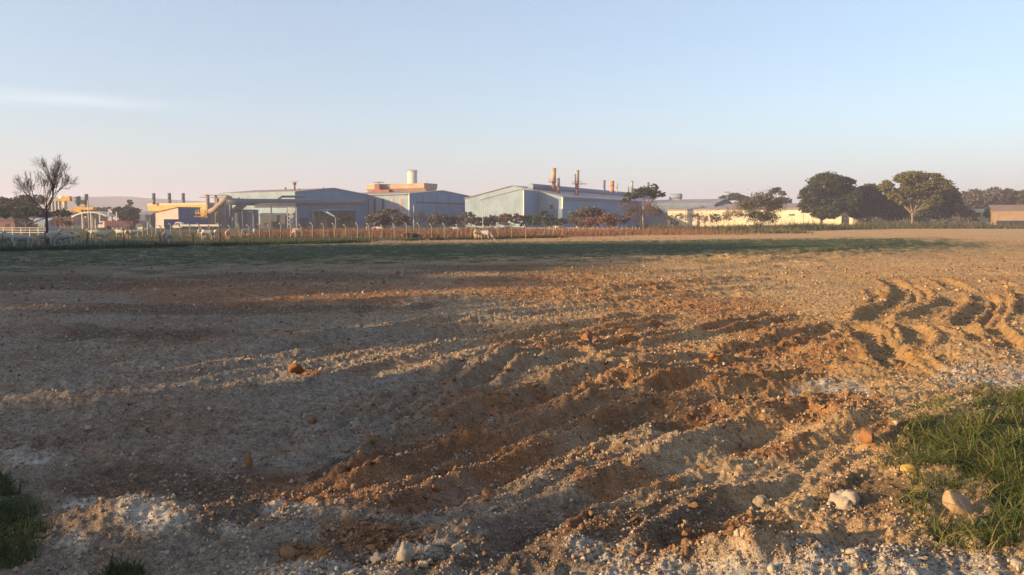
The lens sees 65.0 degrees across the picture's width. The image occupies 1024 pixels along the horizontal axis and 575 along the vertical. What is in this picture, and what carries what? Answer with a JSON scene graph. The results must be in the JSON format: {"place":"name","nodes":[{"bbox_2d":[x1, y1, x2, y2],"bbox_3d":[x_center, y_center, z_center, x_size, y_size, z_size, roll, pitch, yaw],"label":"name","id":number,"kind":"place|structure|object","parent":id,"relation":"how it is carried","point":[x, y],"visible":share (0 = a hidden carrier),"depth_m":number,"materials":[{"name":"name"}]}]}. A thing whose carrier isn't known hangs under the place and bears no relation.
{"place":"outdoors","nodes":[
{"label":"outdoors","id":0,"kind":"place"},
{"bbox_2d":[8,196,205,213],"bbox_3d":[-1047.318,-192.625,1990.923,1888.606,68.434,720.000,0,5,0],"label":"hills","id":1,"kind":"structure","parent":0,"point":[121,202],"depth_m":1804.00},
{"bbox_2d":[0,231,515,247],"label":"pasture grass","id":2,"kind":"structure","parent":0,"point":[207,238],"depth_m":122.17,"materials":[{"name":"green plant"}]},
{"bbox_2d":[0,225,1023,574],"bbox_3d":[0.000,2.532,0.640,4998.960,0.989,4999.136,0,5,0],"label":"ground","id":3,"kind":"structure","parent":0,"point":[92,461],"depth_m":12.21,"materials":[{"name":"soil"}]},
{"bbox_2d":[0,233,16,246],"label":"cow","id":4,"kind":"object","parent":3,"relation":"on","point":[11,237],"visible":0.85,"depth_m":78.36},
{"bbox_2d":[0,216,33,229],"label":"shed","id":5,"kind":"structure","parent":3,"relation":"on","point":[7,222],"depth_m":250.69,"materials":[{"name":"brown brick"}]},
{"bbox_2d":[0,194,37,230],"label":"tree","id":6,"kind":"object","parent":3,"relation":"on","point":[13,202],"visible":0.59,"depth_m":237.68,"materials":[{"name":"green plant"}]},
{"bbox_2d":[7,234,32,246],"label":"cow","id":7,"kind":"object","parent":3,"relation":"on","point":[22,237],"visible":0.83,"depth_m":80.51},
{"bbox_2d":[0,227,44,235],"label":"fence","id":8,"kind":"object","parent":3,"relation":"on","point":[21,232],"visible":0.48,"depth_m":149.55,"materials":[{"name":"white paint"}]},
{"bbox_2d":[16,194,45,217],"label":"tree","id":9,"kind":"object","parent":3,"relation":"on","point":[38,199],"visible":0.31,"depth_m":297.85,"materials":[{"name":"green plant"}]},
{"bbox_2d":[0,204,72,231],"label":"tree","id":10,"kind":"object","parent":3,"relation":"on","point":[27,211],"visible":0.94,"depth_m":203.20,"materials":[{"name":"green plant"}]},
{"bbox_2d":[29,218,59,229],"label":"shed","id":11,"kind":"structure","parent":3,"relation":"on","point":[40,223],"depth_m":263.51,"materials":[{"name":"metal"}]},
{"bbox_2d":[12,153,78,244],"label":"bare tree","id":12,"kind":"object","parent":3,"relation":"on","point":[54,180],"visible":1,"depth_m":87.18,"materials":[{"name":"brown plant"}]},
{"bbox_2d":[36,230,61,244],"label":"cow","id":13,"kind":"object","parent":3,"relation":"on","point":[51,236],"visible":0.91,"depth_m":85.08},
{"bbox_2d":[49,214,76,231],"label":"shrub","id":14,"kind":"object","parent":3,"relation":"on","point":[59,222],"visible":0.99,"depth_m":188.72,"materials":[{"name":"brown plant"}]},
{"bbox_2d":[55,232,74,245],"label":"cow","id":15,"kind":"object","parent":3,"relation":"on","point":[62,236],"visible":0.91,"depth_m":86.28},
{"bbox_2d":[48,196,95,227],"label":"silo plant","id":16,"kind":"object","parent":3,"relation":"on","point":[76,199],"visible":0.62,"depth_m":315.85,"materials":[{"name":"yellow metal"}]},
{"bbox_2d":[0,463,165,574],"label":"grass","id":17,"kind":"structure","parent":3,"relation":"on","point":[110,563],"depth_m":6.48,"materials":[{"name":"green plant"}]},
{"bbox_2d":[80,194,89,227],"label":"chimney","id":18,"kind":"object","parent":3,"relation":"on","point":[84,201],"visible":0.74,"depth_m":317.83,"materials":[{"name":"grey metal"}]},
{"bbox_2d":[72,211,128,228],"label":"open shed","id":19,"kind":"structure","parent":3,"relation":"on","point":[107,214],"depth_m":289.00,"materials":[{"name":"white paint"}]},
{"bbox_2d":[93,230,112,241],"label":"cow","id":20,"kind":"object","parent":3,"relation":"on","point":[105,234],"visible":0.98,"depth_m":106.00},
{"bbox_2d":[98,221,135,228],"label":"truck","id":21,"kind":"object","parent":3,"relation":"on","point":[112,224],"visible":0.94,"depth_m":279.17,"materials":[{"name":"white paint"}]},
{"bbox_2d":[111,206,140,223],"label":"tree","id":22,"kind":"object","parent":3,"relation":"on","point":[129,213],"visible":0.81,"depth_m":297.11,"materials":[{"name":"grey plant"}]},
{"bbox_2d":[136,211,156,227],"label":"shed","id":23,"kind":"structure","parent":3,"relation":"on","point":[143,221],"depth_m":344.01,"materials":[{"name":"metal"}]},
{"bbox_2d":[154,207,200,227],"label":"lean to shed","id":24,"kind":"object","parent":3,"relation":"on","point":[180,213],"visible":0.69,"depth_m":320.61,"materials":[{"name":"grey paint"}]},
{"bbox_2d":[147,203,222,226],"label":"furnace house","id":25,"kind":"structure","parent":3,"relation":"on","point":[158,206],"depth_m":339.82,"materials":[{"name":"yellow metal"}]},
{"bbox_2d":[163,219,207,228],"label":"container","id":26,"kind":"object","parent":3,"relation":"on","point":[184,221],"visible":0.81,"depth_m":294.15,"materials":[{"name":"blue metal"}]},
{"bbox_2d":[172,222,221,229],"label":"flatbed truck","id":27,"kind":"object","parent":3,"relation":"on","point":[183,225],"visible":0.87,"depth_m":261.28,"materials":[{"name":"white paint"}]},
{"bbox_2d":[194,194,258,228],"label":"dust collector","id":28,"kind":"object","parent":3,"relation":"on","point":[250,217],"visible":0.81,"depth_m":309.00,"materials":[{"name":"grey metal"}]},
{"bbox_2d":[245,453,252,469],"bbox_3d":[-2.813,1.864,8.568,0.076,0.209,0.075,1,5,12],"label":"clod","id":29,"kind":"object","parent":3,"relation":"on","point":[248,461],"visible":1,"depth_m":8.54,"materials":[{"name":"brown soil"}]},
{"bbox_2d":[259,213,290,228],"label":"shed","id":30,"kind":"structure","parent":3,"relation":"on","point":[277,219],"depth_m":307.99,"materials":[{"name":"metal"}]},
{"bbox_2d":[254,203,296,228],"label":"truss bridge","id":31,"kind":"structure","parent":3,"relation":"on","point":[276,205],"depth_m":301.94,"materials":[{"name":"grey metal"}]},
{"bbox_2d":[0,228,567,246],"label":"wire fence","id":32,"kind":"object","parent":3,"relation":"on","point":[160,233],"visible":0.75,"depth_m":93.51,"materials":[{"name":"grey metal"}]},
{"bbox_2d":[0,234,568,251],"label":"verge grass","id":33,"kind":"structure","parent":3,"relation":"on","point":[111,246],"depth_m":86.09,"materials":[{"name":"green plant"}]},
{"bbox_2d":[208,195,365,228],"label":"overhead pipe","id":34,"kind":"object","parent":3,"relation":"on","point":[241,204],"visible":0.93,"depth_m":309.27,"materials":[{"name":"grey metal"}]},
{"bbox_2d":[218,181,368,227],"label":"factory hall","id":35,"kind":"structure","parent":3,"relation":"on","point":[304,215],"depth_m":335.82,"materials":[{"name":"grey metal"}]},
{"bbox_2d":[299,218,307,227],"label":"door","id":36,"kind":"structure","parent":35,"relation":"in","point":[302,221],"depth_m":322.65,"materials":[{"name":"grey metal"}]},
{"bbox_2d":[288,363,304,372],"bbox_3d":[-3.660,1.414,13.672,0.294,0.283,0.232,-4,6,-44],"label":"clod","id":37,"kind":"object","parent":3,"relation":"on","point":[295,368],"visible":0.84,"depth_m":13.59,"materials":[{"name":"brown soil"}]},
{"bbox_2d":[140,222,526,238],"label":"concrete fence","id":38,"kind":"object","parent":3,"relation":"on","point":[312,230],"visible":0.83,"depth_m":134.56,"materials":[{"name":"concrete"}]},
{"bbox_2d":[310,205,356,227],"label":"conveyor gallery","id":39,"kind":"object","parent":3,"relation":"on","point":[349,208],"visible":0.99,"depth_m":321.13,"materials":[{"name":"grey metal"}]},
{"bbox_2d":[370,551,383,563],"bbox_3d":[-1.041,2.099,6.215,0.095,0.114,0.113,-4,6,-39],"label":"chalk lump","id":40,"kind":"object","parent":3,"relation":"on","point":[377,555],"visible":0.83,"depth_m":6.20,"materials":[{"name":"white stone"}]},
{"bbox_2d":[364,208,412,229],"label":"bush","id":41,"kind":"object","parent":3,"relation":"on","point":[384,218],"visible":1,"depth_m":198.32,"materials":[{"name":"green plant"}]},
{"bbox_2d":[396,540,414,562],"bbox_3d":[-0.812,2.045,6.127,0.165,0.242,0.127,-4,6,-42],"label":"chalk lump","id":42,"kind":"object","parent":3,"relation":"on","point":[406,552],"visible":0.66,"depth_m":6.08,"materials":[{"name":"white stone"}]},
{"bbox_2d":[364,182,469,226],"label":"factory hall","id":43,"kind":"structure","parent":3,"relation":"on","point":[426,199],"depth_m":358.15,"materials":[{"name":"white paint"}]},
{"bbox_2d":[407,169,416,183],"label":"storage tank","id":44,"kind":"object","parent":43,"relation":"on","point":[411,175],"visible":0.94,"depth_m":389.86,"materials":[{"name":"white metal"}]},
{"bbox_2d":[411,211,426,231],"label":"bare tree","id":45,"kind":"object","parent":3,"relation":"on","point":[420,213],"visible":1,"depth_m":169.49,"materials":[{"name":"brown plant"}]},
{"bbox_2d":[427,213,447,225],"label":"shrub","id":46,"kind":"object","parent":3,"relation":"on","point":[439,219],"visible":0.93,"depth_m":263.11,"materials":[{"name":"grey plant"}]},
{"bbox_2d":[443,215,462,226],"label":"shrub","id":47,"kind":"object","parent":3,"relation":"on","point":[453,218],"visible":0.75,"depth_m":267.59,"materials":[{"name":"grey plant"}]},
{"bbox_2d":[451,542,464,552],"bbox_3d":[-0.423,2.069,6.364,0.114,0.109,0.108,0,5,0],"label":"chalk lump","id":48,"kind":"object","parent":3,"relation":"on","point":[458,546],"visible":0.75,"depth_m":6.33,"materials":[{"name":"white stone"}]},
{"bbox_2d":[456,211,475,226],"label":"shrub","id":49,"kind":"object","parent":3,"relation":"on","point":[466,219],"visible":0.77,"depth_m":253.09,"materials":[{"name":"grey plant"}]},
{"bbox_2d":[468,217,483,228],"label":"shrub","id":50,"kind":"object","parent":3,"relation":"on","point":[475,221],"visible":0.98,"depth_m":238.97,"materials":[{"name":"green plant"}]},
{"bbox_2d":[482,428,491,440],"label":"clod","id":51,"kind":"object","parent":3,"relation":"on","point":[486,432],"visible":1,"depth_m":9.55,"materials":[{"name":"brown soil"}]},
{"bbox_2d":[480,214,505,226],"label":"shrub","id":52,"kind":"object","parent":3,"relation":"on","point":[494,219],"visible":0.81,"depth_m":258.32,"materials":[{"name":"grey plant"}]},
{"bbox_2d":[6,212,988,225],"bbox_3d":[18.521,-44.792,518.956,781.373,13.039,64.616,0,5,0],"label":"woods","id":53,"kind":"object","parent":3,"relation":"on","point":[845,219],"visible":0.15,"depth_m":508.30,"materials":[{"name":"green plant"}]},
{"bbox_2d":[154,223,846,237],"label":"dry grass","id":54,"kind":"structure","parent":3,"relation":"on","point":[586,232],"depth_m":154.23,"materials":[{"name":"brown plant"}]},
{"bbox_2d":[0,236,1017,267],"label":"field grass","id":55,"kind":"structure","parent":3,"relation":"on","point":[718,241],"depth_m":73.77,"materials":[{"name":"green plant"}]},
{"bbox_2d":[479,189,538,227],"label":"factory annex","id":56,"kind":"object","parent":3,"relation":"on","point":[521,202],"visible":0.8,"depth_m":328.19,"materials":[{"name":"white paint"}]},
{"bbox_2d":[499,213,521,227],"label":"shrub","id":57,"kind":"object","parent":3,"relation":"on","point":[510,218],"visible":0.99,"depth_m":253.34,"materials":[{"name":"green plant"}]},
{"bbox_2d":[0,237,1023,297],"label":"field rubble","id":58,"kind":"object","parent":3,"relation":"on","point":[1005,286],"visible":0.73,"depth_m":39.85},
{"bbox_2d":[519,214,532,228],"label":"shrub","id":59,"kind":"object","parent":3,"relation":"on","point":[525,218],"visible":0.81,"depth_m":260.53,"materials":[{"name":"green plant"}]},
{"bbox_2d":[529,214,541,228],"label":"tree","id":60,"kind":"object","parent":3,"relation":"on","point":[536,220],"visible":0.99,"depth_m":213.40,"materials":[{"name":"green plant"}]},
{"bbox_2d":[538,210,555,228],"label":"tree","id":61,"kind":"object","parent":3,"relation":"on","point":[548,217],"visible":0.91,"depth_m":238.53,"materials":[{"name":"green plant"}]},
{"bbox_2d":[74,381,1022,574],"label":"chalk rubble","id":62,"kind":"object","parent":3,"relation":"on","point":[78,552],"visible":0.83,"depth_m":6.14,"materials":[{"name":"white stone"}]},
{"bbox_2d":[464,183,655,227],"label":"factory hall","id":63,"kind":"structure","parent":3,"relation":"on","point":[563,202],"depth_m":349.57,"materials":[{"name":"white paint"}]},
{"bbox_2d":[549,168,556,191],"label":"chimney","id":64,"kind":"object","parent":63,"relation":"on","point":[553,179],"visible":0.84,"depth_m":348.66,"materials":[{"name":"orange metal"}]},
{"bbox_2d":[572,170,586,194],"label":"chimney","id":65,"kind":"object","parent":63,"relation":"on","point":[577,183],"visible":0.9,"depth_m":352.54,"materials":[{"name":"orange metal"}]},
{"bbox_2d":[553,217,570,225],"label":"bush","id":66,"kind":"object","parent":3,"relation":"on","point":[558,222],"visible":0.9,"depth_m":233.90,"materials":[{"name":"green plant"}]},
{"bbox_2d":[108,297,1023,567],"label":"soil clods","id":67,"kind":"object","parent":3,"relation":"on","point":[287,552],"visible":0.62,"depth_m":7.01,"materials":[{"name":"brown soil"}]},
{"bbox_2d":[567,206,605,227],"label":"bush","id":68,"kind":"object","parent":3,"relation":"on","point":[576,219],"visible":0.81,"depth_m":227.07,"materials":[{"name":"green plant"}]},
{"bbox_2d":[581,331,592,342],"bbox_3d":[1.517,1.069,16.566,0.218,0.335,0.353,2,5,25],"label":"clod","id":69,"kind":"object","parent":3,"relation":"on","point":[588,335],"visible":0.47,"depth_m":16.48,"materials":[{"name":"brown soil"}]},
{"bbox_2d":[580,209,616,228],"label":"shrub","id":70,"kind":"object","parent":3,"relation":"on","point":[609,220],"visible":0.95,"depth_m":203.39,"materials":[{"name":"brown plant"}]},
{"bbox_2d":[216,276,1022,557],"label":"soil clods","id":71,"kind":"object","parent":3,"relation":"on","point":[406,433],"visible":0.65,"depth_m":11.34,"materials":[{"name":"brown soil"}]},
{"bbox_2d":[610,213,632,228],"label":"shrub","id":72,"kind":"object","parent":3,"relation":"on","point":[623,221],"visible":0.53,"depth_m":208.72,"materials":[{"name":"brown plant"}]},
{"bbox_2d":[617,327,635,333],"bbox_3d":[2.605,0.997,18.352,0.475,0.201,0.381,0,5,0],"label":"clod","id":73,"kind":"object","parent":3,"relation":"on","point":[625,329],"visible":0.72,"depth_m":18.24,"materials":[{"name":"brown soil"}]},
{"bbox_2d":[617,196,666,228],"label":"tree","id":74,"kind":"object","parent":3,"relation":"on","point":[650,210],"visible":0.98,"depth_m":220.47,"materials":[{"name":"brown plant"}]},
{"bbox_2d":[621,183,665,227],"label":"tree","id":75,"kind":"object","parent":3,"relation":"on","point":[651,192],"visible":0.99,"depth_m":223.23,"materials":[{"name":"green plant"}]},
{"bbox_2d":[637,193,731,226],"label":"factory hall","id":76,"kind":"structure","parent":3,"relation":"on","point":[676,200],"depth_m":392.81,"materials":[{"name":"grey metal"}]},
{"bbox_2d":[672,211,700,226],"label":"tree","id":77,"kind":"object","parent":3,"relation":"on","point":[692,216],"visible":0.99,"depth_m":209.33,"materials":[{"name":"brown plant"}]},
{"bbox_2d":[694,209,727,226],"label":"shrub","id":78,"kind":"object","parent":3,"relation":"on","point":[716,218],"visible":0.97,"depth_m":214.30,"materials":[{"name":"green plant"}]},
{"bbox_2d":[718,192,749,203],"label":"tree","id":79,"kind":"object","parent":3,"relation":"on","point":[733,196],"visible":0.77,"depth_m":465.13,"materials":[{"name":"green plant"}]},
{"bbox_2d":[722,203,746,223],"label":"tree","id":80,"kind":"object","parent":3,"relation":"on","point":[729,215],"visible":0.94,"depth_m":219.11,"materials":[{"name":"green plant"}]},
{"bbox_2d":[667,203,820,226],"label":"warehouse","id":81,"kind":"structure","parent":3,"relation":"on","point":[793,212],"depth_m":370.40,"materials":[{"name":"beige"}]},
{"bbox_2d":[690,220,710,226],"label":"door","id":82,"kind":"structure","parent":81,"relation":"in","point":[693,221],"depth_m":376.11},
{"bbox_2d":[733,185,788,227],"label":"tree","id":83,"kind":"object","parent":3,"relation":"on","point":[762,218],"visible":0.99,"depth_m":222.69,"materials":[{"name":"green plant"}]},
{"bbox_2d":[752,494,770,508],"bbox_3d":[2.395,2.073,7.711,0.170,0.174,0.148,0,5,0],"label":"chalk lump","id":84,"kind":"object","parent":3,"relation":"on","point":[760,501],"visible":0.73,"depth_m":7.66,"materials":[{"name":"white stone"}]},
{"bbox_2d":[767,187,786,199],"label":"tree","id":85,"kind":"object","parent":3,"relation":"on","point":[780,192],"visible":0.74,"depth_m":397.17,"materials":[{"name":"green plant"}]},
{"bbox_2d":[631,216,1023,233],"bbox_3d":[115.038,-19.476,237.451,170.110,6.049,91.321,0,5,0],"label":"weeds","id":86,"kind":"object","parent":3,"relation":"on","point":[867,226],"visible":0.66,"depth_m":249.64,"materials":[{"name":"green plant"}]},
{"bbox_2d":[795,170,864,222],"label":"tree","id":87,"kind":"object","parent":3,"relation":"on","point":[814,194],"visible":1,"depth_m":295.51,"materials":[{"name":"green plant"}]},
{"bbox_2d":[828,489,859,510],"bbox_3d":[3.125,2.037,7.550,0.281,0.302,0.369,0,5,0],"label":"chalk lump","id":88,"kind":"object","parent":3,"relation":"on","point":[842,499],"visible":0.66,"depth_m":7.44,"materials":[{"name":"white stone"}]},
{"bbox_2d":[858,427,873,443],"bbox_3d":[4.212,1.768,9.447,0.162,0.211,0.241,-1,5,-16],"label":"clod","id":89,"kind":"object","parent":3,"relation":"on","point":[866,435],"visible":0.91,"depth_m":9.43,"materials":[{"name":"orange soil"}]},
{"bbox_2d":[844,183,889,222],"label":"tree","id":90,"kind":"object","parent":3,"relation":"on","point":[874,204],"visible":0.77,"depth_m":308.39,"materials":[{"name":"green plant"}]},
{"bbox_2d":[879,194,912,223],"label":"tree","id":91,"kind":"object","parent":3,"relation":"on","point":[898,212],"visible":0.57,"depth_m":314.02,"materials":[{"name":"green plant"}]},
{"bbox_2d":[900,464,916,472],"bbox_3d":[4.055,1.849,8.184,0.184,0.091,0.115,-3,5,-28],"label":"clod","id":92,"kind":"object","parent":3,"relation":"on","point":[911,466],"visible":0.83,"depth_m":8.15,"materials":[{"name":"yellow stone"}]},
{"bbox_2d":[877,170,956,222],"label":"tree","id":93,"kind":"object","parent":3,"relation":"on","point":[920,185],"visible":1,"depth_m":281.70,"materials":[{"name":"green plant"}]},
{"bbox_2d":[904,199,929,221],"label":"tree","id":94,"kind":"object","parent":3,"relation":"on","point":[915,216],"visible":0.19,"depth_m":330.61,"materials":[{"name":"green plant"}]},
{"bbox_2d":[826,373,1023,574],"bbox_3d":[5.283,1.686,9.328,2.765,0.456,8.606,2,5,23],"label":"grass","id":95,"kind":"structure","parent":3,"relation":"on","point":[921,461],"depth_m":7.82,"materials":[{"name":"green plant"}]},
{"bbox_2d":[915,187,965,223],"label":"tree","id":96,"kind":"object","parent":3,"relation":"on","point":[943,212],"visible":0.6,"depth_m":297.06,"materials":[{"name":"green plant"}]},
{"bbox_2d":[942,490,973,515],"bbox_3d":[4.019,1.942,7.226,0.272,0.246,0.173,0,5,0],"label":"rock","id":97,"kind":"object","parent":3,"relation":"on","point":[950,497],"visible":0.87,"depth_m":7.19,"materials":[{"name":"stone"}]},
{"bbox_2d":[951,203,972,224],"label":"bush","id":98,"kind":"object","parent":3,"relation":"on","point":[959,207],"visible":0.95,"depth_m":290.50,"materials":[{"name":"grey plant"}]},
{"bbox_2d":[958,209,983,221],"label":"bush","id":99,"kind":"object","parent":3,"relation":"on","point":[973,215],"visible":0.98,"depth_m":289.08,"materials":[{"name":"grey plant"}]},
{"bbox_2d":[958,188,986,222],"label":"tree","id":100,"kind":"object","parent":3,"relation":"on","point":[971,197],"visible":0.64,"depth_m":393.77,"materials":[{"name":"green plant"}]},
{"bbox_2d":[960,536,987,546],"bbox_3d":[3.784,2.080,6.597,0.211,0.091,0.194,0,5,0],"label":"rock","id":101,"kind":"object","parent":3,"relation":"on","point":[978,540],"visible":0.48,"depth_m":6.53,"materials":[{"name":"stone"}]},
{"bbox_2d":[970,209,986,224],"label":"hut","id":102,"kind":"object","parent":3,"relation":"on","point":[982,219],"visible":0.41,"depth_m":298.99,"materials":[{"name":"beige metal"}]},
{"bbox_2d":[977,186,1007,208],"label":"tree","id":103,"kind":"object","parent":3,"relation":"on","point":[993,196],"visible":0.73,"depth_m":392.92,"materials":[{"name":"green plant"}]},
{"bbox_2d":[987,205,1023,225],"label":"shed","id":104,"kind":"structure","parent":3,"relation":"on","point":[1007,214],"depth_m":283.01,"materials":[{"name":"beige paint"}]},
{"bbox_2d":[1000,188,1019,204],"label":"tree","id":105,"kind":"object","parent":3,"relation":"on","point":[1011,193],"visible":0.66,"depth_m":394.27,"materials":[{"name":"green plant"}]},
{"bbox_2d":[1010,558,1023,568],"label":"chalk lump","id":106,"kind":"object","parent":3,"relation":"on","point":[1014,561],"visible":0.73,"depth_m":6.10,"materials":[{"name":"white stone"}]},
{"bbox_2d":[1013,190,1023,204],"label":"tree","id":107,"kind":"object","parent":3,"relation":"on","point":[1020,201],"visible":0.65,"depth_m":393.94,"materials":[{"name":"green plant"}]},
{"bbox_2d":[0,0,1023,208],"label":"sky","id":108,"kind":"structure","parent":0,"point":[695,99],"materials":[{"name":"blue"}]},
{"bbox_2d":[805,216,841,224],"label":"boundary wall","id":109,"kind":"structure","parent":0,"point":[835,220],"depth_m":332.01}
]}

